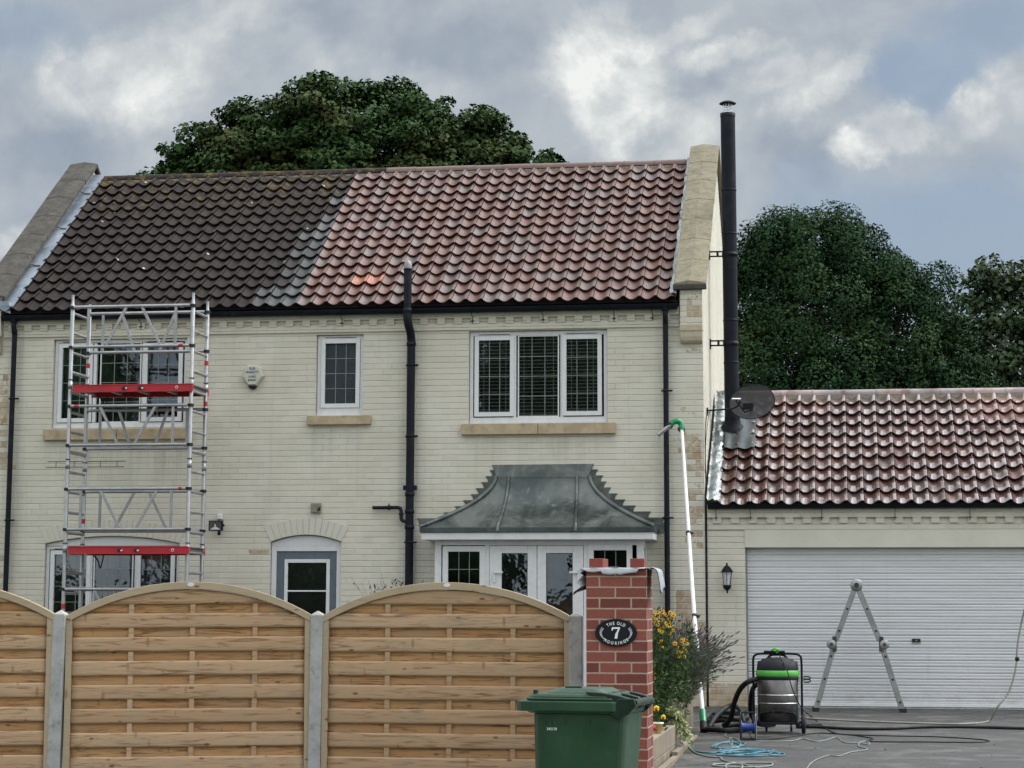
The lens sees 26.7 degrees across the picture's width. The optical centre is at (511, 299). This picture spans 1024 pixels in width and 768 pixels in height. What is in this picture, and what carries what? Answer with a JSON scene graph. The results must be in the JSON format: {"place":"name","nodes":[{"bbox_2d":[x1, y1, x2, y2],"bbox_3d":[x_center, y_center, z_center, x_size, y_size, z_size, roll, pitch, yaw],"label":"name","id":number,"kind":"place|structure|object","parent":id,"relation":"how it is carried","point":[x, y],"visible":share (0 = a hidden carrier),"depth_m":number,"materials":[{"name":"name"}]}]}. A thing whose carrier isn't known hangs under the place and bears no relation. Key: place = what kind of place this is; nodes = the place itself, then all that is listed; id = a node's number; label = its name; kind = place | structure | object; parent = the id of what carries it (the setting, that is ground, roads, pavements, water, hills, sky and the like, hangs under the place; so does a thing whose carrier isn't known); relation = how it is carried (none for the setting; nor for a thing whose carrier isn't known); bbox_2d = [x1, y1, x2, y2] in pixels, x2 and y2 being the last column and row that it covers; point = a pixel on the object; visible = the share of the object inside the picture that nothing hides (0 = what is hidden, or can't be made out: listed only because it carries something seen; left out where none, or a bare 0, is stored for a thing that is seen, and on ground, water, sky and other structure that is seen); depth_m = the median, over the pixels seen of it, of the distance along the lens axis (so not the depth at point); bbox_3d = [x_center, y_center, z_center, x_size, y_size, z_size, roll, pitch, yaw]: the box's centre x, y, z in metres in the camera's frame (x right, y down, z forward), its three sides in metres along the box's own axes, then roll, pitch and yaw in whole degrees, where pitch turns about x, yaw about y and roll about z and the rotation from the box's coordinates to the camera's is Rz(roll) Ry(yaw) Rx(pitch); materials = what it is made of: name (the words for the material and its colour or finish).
{"place":"outdoors","nodes":[
{"label":"outdoors","id":0,"kind":"place"},
{"bbox_2d":[0,0,1023,385],"label":"sky","id":1,"kind":"structure","parent":0,"point":[909,114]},
{"bbox_2d":[62,706,1023,767],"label":"driveway","id":2,"kind":"structure","parent":0,"point":[1006,750],"depth_m":21.13,"materials":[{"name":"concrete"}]},
{"bbox_2d":[46,610,67,767],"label":"fence post","id":3,"kind":"object","parent":2,"relation":"on","point":[55,725],"visible":1,"depth_m":15.77,"materials":[{"name":"concrete"}]},
{"bbox_2d":[0,590,53,767],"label":"arched fence","id":4,"kind":"object","parent":3,"relation":"attached to","point":[26,627],"visible":1,"depth_m":15.80,"materials":[{"name":"brown wood"}]},
{"bbox_2d":[61,293,210,613],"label":"scaffold tower","id":5,"kind":"structure","parent":2,"relation":"on","point":[190,390],"depth_m":27.02,"materials":[{"name":"metal"}]},
{"bbox_2d":[308,611,323,767],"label":"fence post","id":6,"kind":"object","parent":2,"relation":"on","point":[315,700],"visible":1,"depth_m":15.86,"materials":[{"name":"concrete"}]},
{"bbox_2d":[63,582,310,767],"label":"arched fence","id":7,"kind":"object","parent":6,"relation":"attached to","point":[176,676],"visible":1,"depth_m":15.86,"materials":[{"name":"brown wood"}]},
{"bbox_2d":[351,575,423,595],"bbox_3d":[-1.437,3.950,27.103,1.174,1.039,0.257,-1,-8,9],"label":"garden plant","id":8,"kind":"object","parent":2,"relation":"on","point":[384,584],"visible":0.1,"depth_m":27.17,"materials":[{"name":"green plant"}]},
{"bbox_2d":[569,612,583,685],"bbox_3d":[0.465,2.962,15.600,0.098,1.401,0.098,-1,-8,9],"label":"fence post","id":9,"kind":"object","parent":2,"relation":"on","point":[576,648],"visible":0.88,"depth_m":15.62,"materials":[{"name":"concrete"}]},
{"bbox_2d":[321,582,569,767],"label":"arched fence","id":10,"kind":"object","parent":9,"relation":"attached to","point":[444,675],"visible":0.98,"depth_m":15.77,"materials":[{"name":"brown wood"}]},
{"bbox_2d":[586,569,652,767],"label":"brick pier","id":11,"kind":"structure","parent":2,"relation":"on","point":[628,598],"depth_m":15.24,"materials":[{"name":"red brick"}]},
{"bbox_2d":[595,619,636,646],"bbox_3d":[0.734,2.347,15.229,0.296,0.196,0.016,-1,-8,9],"label":"house sign","id":12,"kind":"object","parent":11,"relation":"attached to","point":[616,632],"visible":1,"depth_m":15.22,"materials":[{"name":"stone"}]},
{"bbox_2d":[573,567,664,594],"bbox_3d":[0.778,2.019,15.491,0.630,0.202,0.480,-1,-8,9],"label":"plastic sheet","id":13,"kind":"object","parent":11,"relation":"on","point":[603,570],"visible":1,"depth_m":15.30,"materials":[{"name":"white plastic"}]},
{"bbox_2d":[589,558,607,567],"bbox_3d":[0.624,1.894,15.524,0.100,0.065,0.215,-2,-8,13],"label":"brick","id":14,"kind":"object","parent":13,"relation":"on","point":[598,562],"visible":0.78,"depth_m":15.42,"materials":[{"name":"red brick"}]},
{"bbox_2d":[630,558,645,567],"bbox_3d":[0.905,1.888,15.481,0.100,0.065,0.215,-1,-8,8],"label":"brick","id":15,"kind":"object","parent":13,"relation":"on","point":[637,562],"visible":0.87,"depth_m":15.38,"materials":[{"name":"red brick"}]},
{"bbox_2d":[653,723,677,767],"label":"planter","id":16,"kind":"object","parent":2,"relation":"on","point":[665,743],"visible":0.22,"depth_m":18.88,"materials":[{"name":"beige stone"}]},
{"bbox_2d":[653,705,660,721],"bbox_3d":[1.277,3.710,19.078,0.087,0.254,0.091,-1,-8,9],"label":"pansy","id":17,"kind":"object","parent":16,"relation":"on","point":[656,709],"visible":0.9,"depth_m":19.06,"materials":[{"name":"yellow plant"}]},
{"bbox_2d":[653,722,663,732],"bbox_3d":[1.261,3.710,18.732,0.111,0.091,0.122,-1,-8,9],"label":"flower pot","id":18,"kind":"object","parent":16,"relation":"on","point":[657,727],"visible":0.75,"depth_m":18.70,"materials":[{"name":"ceramic"}]},
{"bbox_2d":[661,715,668,729],"bbox_3d":[1.354,3.780,19.166,0.087,0.199,0.128,-1,-8,9],"label":"pansy","id":19,"kind":"object","parent":16,"relation":"on","point":[664,718],"visible":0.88,"depth_m":19.14,"materials":[{"name":"yellow plant"}]},
{"bbox_2d":[653,653,679,713],"bbox_3d":[1.240,3.595,19.816,0.433,0.692,0.468,6,-10,-37],"label":"herb plant","id":20,"kind":"object","parent":16,"relation":"on","point":[655,686],"visible":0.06,"depth_m":19.80,"materials":[{"name":"green plant"}]},
{"bbox_2d":[652,606,688,722],"bbox_3d":[1.403,3.454,20.177,0.493,1.180,0.500,-1,-8,9],"label":"coneflower plant","id":21,"kind":"object","parent":16,"relation":"on","point":[659,640],"visible":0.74,"depth_m":20.17,"materials":[{"name":"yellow plant"}]},
{"bbox_2d":[660,706,693,747],"bbox_3d":[1.518,4.007,20.292,0.401,0.393,0.498,-1,-8,9],"label":"trailing plant","id":22,"kind":"object","parent":16,"relation":"on","point":[677,717],"visible":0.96,"depth_m":20.14,"materials":[{"name":"green plant"}]},
{"bbox_2d":[659,680,691,707],"bbox_3d":[1.504,3.872,20.828,0.488,0.440,0.209,-1,-8,9],"label":"rosemary plant","id":23,"kind":"object","parent":2,"relation":"on","point":[677,694],"visible":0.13,"depth_m":20.83,"materials":[{"name":"green plant"}]},
{"bbox_2d":[658,735,697,767],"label":"timber edging","id":24,"kind":"object","parent":2,"relation":"on","point":[678,752],"visible":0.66,"depth_m":19.42,"materials":[{"name":"brown wood"}]},
{"bbox_2d":[666,698,692,739],"bbox_3d":[1.414,4.348,22.536,0.836,0.424,1.750,-1,-8,9],"label":"planter","id":25,"kind":"object","parent":2,"relation":"on","point":[689,720],"visible":0.14,"depth_m":22.52,"materials":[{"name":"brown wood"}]},
{"bbox_2d":[656,610,744,707],"bbox_3d":[1.700,3.710,22.302,1.403,1.038,1.509,-1,-8,9],"label":"lavender bush","id":26,"kind":"object","parent":25,"relation":"in","point":[702,662],"visible":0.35,"depth_m":22.05,"materials":[{"name":"green plant"}]},
{"bbox_2d":[657,418,707,732],"bbox_3d":[2.063,3.007,24.793,0.355,3.655,4.092,1,-8,-2],"label":"vacuum pole","id":27,"kind":"object","parent":2,"relation":"on","point":[695,615],"visible":0.93,"depth_m":25.11,"materials":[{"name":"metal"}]},
{"bbox_2d":[671,614,696,717],"bbox_3d":[1.676,3.547,21.060,0.301,1.041,0.217,7,-10,-38],"label":"shrub","id":28,"kind":"object","parent":2,"relation":"on","point":[684,668],"visible":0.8,"depth_m":21.04,"materials":[{"name":"green plant"}]},
{"bbox_2d":[707,703,749,726],"bbox_3d":[2.366,4.550,23.735,0.494,0.256,1.752,-1,-8,9],"label":"hose coil","id":29,"kind":"object","parent":2,"relation":"on","point":[721,715],"visible":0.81,"depth_m":23.47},
{"bbox_2d":[720,726,740,747],"bbox_3d":[2.227,4.435,21.931,0.123,0.060,2.840,0,-8,3],"label":"thin cable","id":30,"kind":"object","parent":2,"relation":"on","point":[731,739],"visible":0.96,"depth_m":21.50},
{"bbox_2d":[688,746,773,767],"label":"grey hose","id":31,"kind":"object","parent":2,"relation":"on","point":[735,763],"visible":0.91,"depth_m":18.81,"materials":[{"name":"grey rubber"}]},
{"bbox_2d":[690,735,785,756],"bbox_3d":[1.930,4.300,20.878,0.763,0.061,2.656,2,-8,-12],"label":"blue hose","id":32,"kind":"object","parent":2,"relation":"on","point":[756,752],"visible":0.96,"depth_m":20.04,"materials":[{"name":"plastic"}]},
{"bbox_2d":[739,712,766,739],"bbox_3d":[2.409,4.252,21.562,0.277,0.276,0.233,-1,-8,9],"label":"cable reel","id":33,"kind":"object","parent":2,"relation":"on","point":[748,727],"visible":1,"depth_m":21.54,"materials":[{"name":"plastic"}]},
{"bbox_2d":[704,648,810,733],"bbox_3d":[2.752,4.254,23.791,1.117,0.875,2.952,-1,-8,9],"label":"wet vacuum","id":34,"kind":"object","parent":2,"relation":"on","point":[775,681],"visible":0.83,"depth_m":22.48,"materials":[{"name":"silver metal"}]},
{"bbox_2d":[796,722,819,727],"bbox_3d":[3.180,4.570,23.201,0.266,0.075,0.075,4,-9,-25],"label":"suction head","id":35,"kind":"object","parent":2,"relation":"on","point":[809,723],"visible":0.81,"depth_m":23.18},
{"bbox_2d":[757,737,869,767],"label":"extension cable","id":36,"kind":"object","parent":2,"relation":"on","point":[865,749],"visible":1,"depth_m":21.10,"materials":[{"name":"grey rubber"}]},
{"bbox_2d":[812,579,906,712],"bbox_3d":[4.178,4.169,26.078,1.118,1.583,0.438,-1,-8,9],"label":"folding ladder","id":37,"kind":"object","parent":2,"relation":"on","point":[856,585],"visible":1,"depth_m":25.90,"materials":[{"name":"metal"}]},
{"bbox_2d":[767,715,989,742],"bbox_3d":[3.855,4.585,23.139,2.270,0.080,3.801,-1,-8,9],"label":"electric cable","id":38,"kind":"object","parent":2,"relation":"on","point":[861,735],"visible":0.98,"depth_m":21.82,"materials":[{"name":"black rubber"}]},
{"bbox_2d":[799,610,1023,724],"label":"pressure hose","id":39,"kind":"object","parent":2,"relation":"on","point":[1006,695],"visible":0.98,"depth_m":23.94,"materials":[{"name":"rubber"}]},
{"bbox_2d":[807,725,1023,729],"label":"drain hose","id":40,"kind":"object","parent":2,"relation":"on","point":[916,727],"visible":0.96,"depth_m":23.04,"materials":[{"name":"black rubber"}]},
{"bbox_2d":[517,686,653,767],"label":"wheelie bin","id":41,"kind":"object","parent":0,"point":[585,727],"visible":1,"depth_m":12.34,"materials":[{"name":"green plastic"}]},
{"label":"ground","id":42,"kind":"structure","parent":0,"visible":0},
{"bbox_2d":[136,69,534,174],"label":"maple tree","id":43,"kind":"object","parent":42,"relation":"on","point":[310,124],"visible":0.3,"depth_m":46.55,"materials":[{"name":"green plant"}]},
{"bbox_2d":[0,144,723,705],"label":"house","id":44,"kind":"structure","parent":42,"relation":"on","point":[498,376],"depth_m":28.32,"materials":[{"name":"brick"}]},
{"bbox_2d":[45,537,179,611],"bbox_3d":[-5.211,3.790,28.462,2.000,1.317,0.615,-1,-8,9],"label":"window","id":45,"kind":"structure","parent":44,"relation":"in","point":[54,558],"depth_m":28.37,"materials":[{"name":"white plastic"}]},
{"bbox_2d":[43,338,192,439],"bbox_3d":[-5.186,1.191,28.651,2.032,1.341,0.262,-1,-8,9],"label":"window","id":46,"kind":"structure","parent":44,"relation":"in","point":[150,432],"depth_m":28.64,"materials":[{"name":"white plastic"}]},
{"bbox_2d":[209,514,224,534],"bbox_3d":[-3.820,2.917,28.034,0.200,0.277,0.175,-1,-8,9],"label":"floodlight","id":47,"kind":"object","parent":44,"relation":"attached to","point":[218,525],"visible":1,"depth_m":27.95,"materials":[{"name":"black plastic"}]},
{"bbox_2d":[242,365,264,389],"bbox_3d":[-3.394,1.012,28.291,0.292,0.320,0.075,-1,-8,9],"label":"alarm box","id":48,"kind":"object","parent":44,"relation":"attached to","point":[253,376],"visible":1,"depth_m":28.26,"materials":[{"name":"plastic"}]},
{"bbox_2d":[271,536,340,613],"bbox_3d":[-2.654,4.111,27.867,0.930,2.127,0.095,-1,-8,9],"label":"door","id":49,"kind":"structure","parent":44,"relation":"in","point":[309,581],"depth_m":27.95,"materials":[{"name":"white paint"}]},
{"bbox_2d":[306,335,371,424],"bbox_3d":[-2.238,1.044,28.174,0.850,1.178,0.180,-1,-8,9],"label":"window","id":50,"kind":"structure","parent":44,"relation":"in","point":[340,358],"depth_m":28.21,"materials":[{"name":"white plastic"}]},
{"bbox_2d":[490,546,536,598],"bbox_3d":[0.015,4.044,26.932,0.596,1.950,0.095,-1,-8,9],"label":"french door","id":51,"kind":"structure","parent":44,"relation":"in","point":[496,552],"depth_m":27.03,"materials":[{"name":"white plastic"}]},
{"bbox_2d":[461,330,615,434],"bbox_3d":[0.344,1.061,27.772,1.994,1.341,0.180,-1,-8,9],"label":"window","id":52,"kind":"structure","parent":44,"relation":"in","point":[529,423],"depth_m":27.78,"materials":[{"name":"white plastic"}]},
{"bbox_2d":[435,540,646,686],"bbox_3d":[0.359,4.048,27.090,2.637,2.049,0.442,-1,-8,9],"label":"bay window","id":53,"kind":"structure","parent":44,"relation":"in","point":[442,569],"depth_m":27.07,"materials":[{"name":"white plastic"}]},
{"bbox_2d":[537,545,583,616],"bbox_3d":[0.600,4.033,26.843,0.577,1.950,0.095,-1,-8,9],"label":"french door","id":54,"kind":"structure","parent":44,"relation":"in","point":[577,551],"depth_m":26.93,"materials":[{"name":"white plastic"}]},
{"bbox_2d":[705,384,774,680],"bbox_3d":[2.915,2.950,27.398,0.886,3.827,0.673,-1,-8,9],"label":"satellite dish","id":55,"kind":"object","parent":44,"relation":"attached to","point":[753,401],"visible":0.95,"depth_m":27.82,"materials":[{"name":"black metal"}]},
{"bbox_2d":[532,148,569,163],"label":"maple tree","id":56,"kind":"object","parent":42,"relation":"on","point":[550,156],"visible":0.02,"depth_m":50.60,"materials":[{"name":"green plant"}]},
{"bbox_2d":[706,100,1023,709],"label":"garage","id":57,"kind":"structure","parent":42,"relation":"on","point":[905,507],"depth_m":26.97,"materials":[{"name":"paint"}]},
{"bbox_2d":[721,563,732,593],"bbox_3d":[2.678,3.470,26.946,0.152,0.384,0.224,1,-8,-6],"label":"wall lantern","id":58,"kind":"object","parent":57,"relation":"attached to","point":[726,571],"depth_m":26.89,"materials":[{"name":"black plastic"}]},
{"bbox_2d":[745,547,1023,708],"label":"roller door","id":59,"kind":"structure","parent":57,"relation":"in","point":[949,618],"depth_m":26.76,"materials":[{"name":"paint"}]},
{"bbox_2d":[737,199,1006,389],"bbox_3d":[5.855,2.425,38.808,6.006,8.666,3.224,-1,-8,9],"label":"hornbeam tree","id":60,"kind":"object","parent":42,"relation":"on","point":[788,265],"visible":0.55,"depth_m":38.72,"materials":[{"name":"green plant"}]},
{"bbox_2d":[949,252,1023,387],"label":"tree","id":61,"kind":"object","parent":42,"relation":"on","point":[996,286],"visible":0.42,"depth_m":46.40,"materials":[{"name":"green plant"}]}
]}

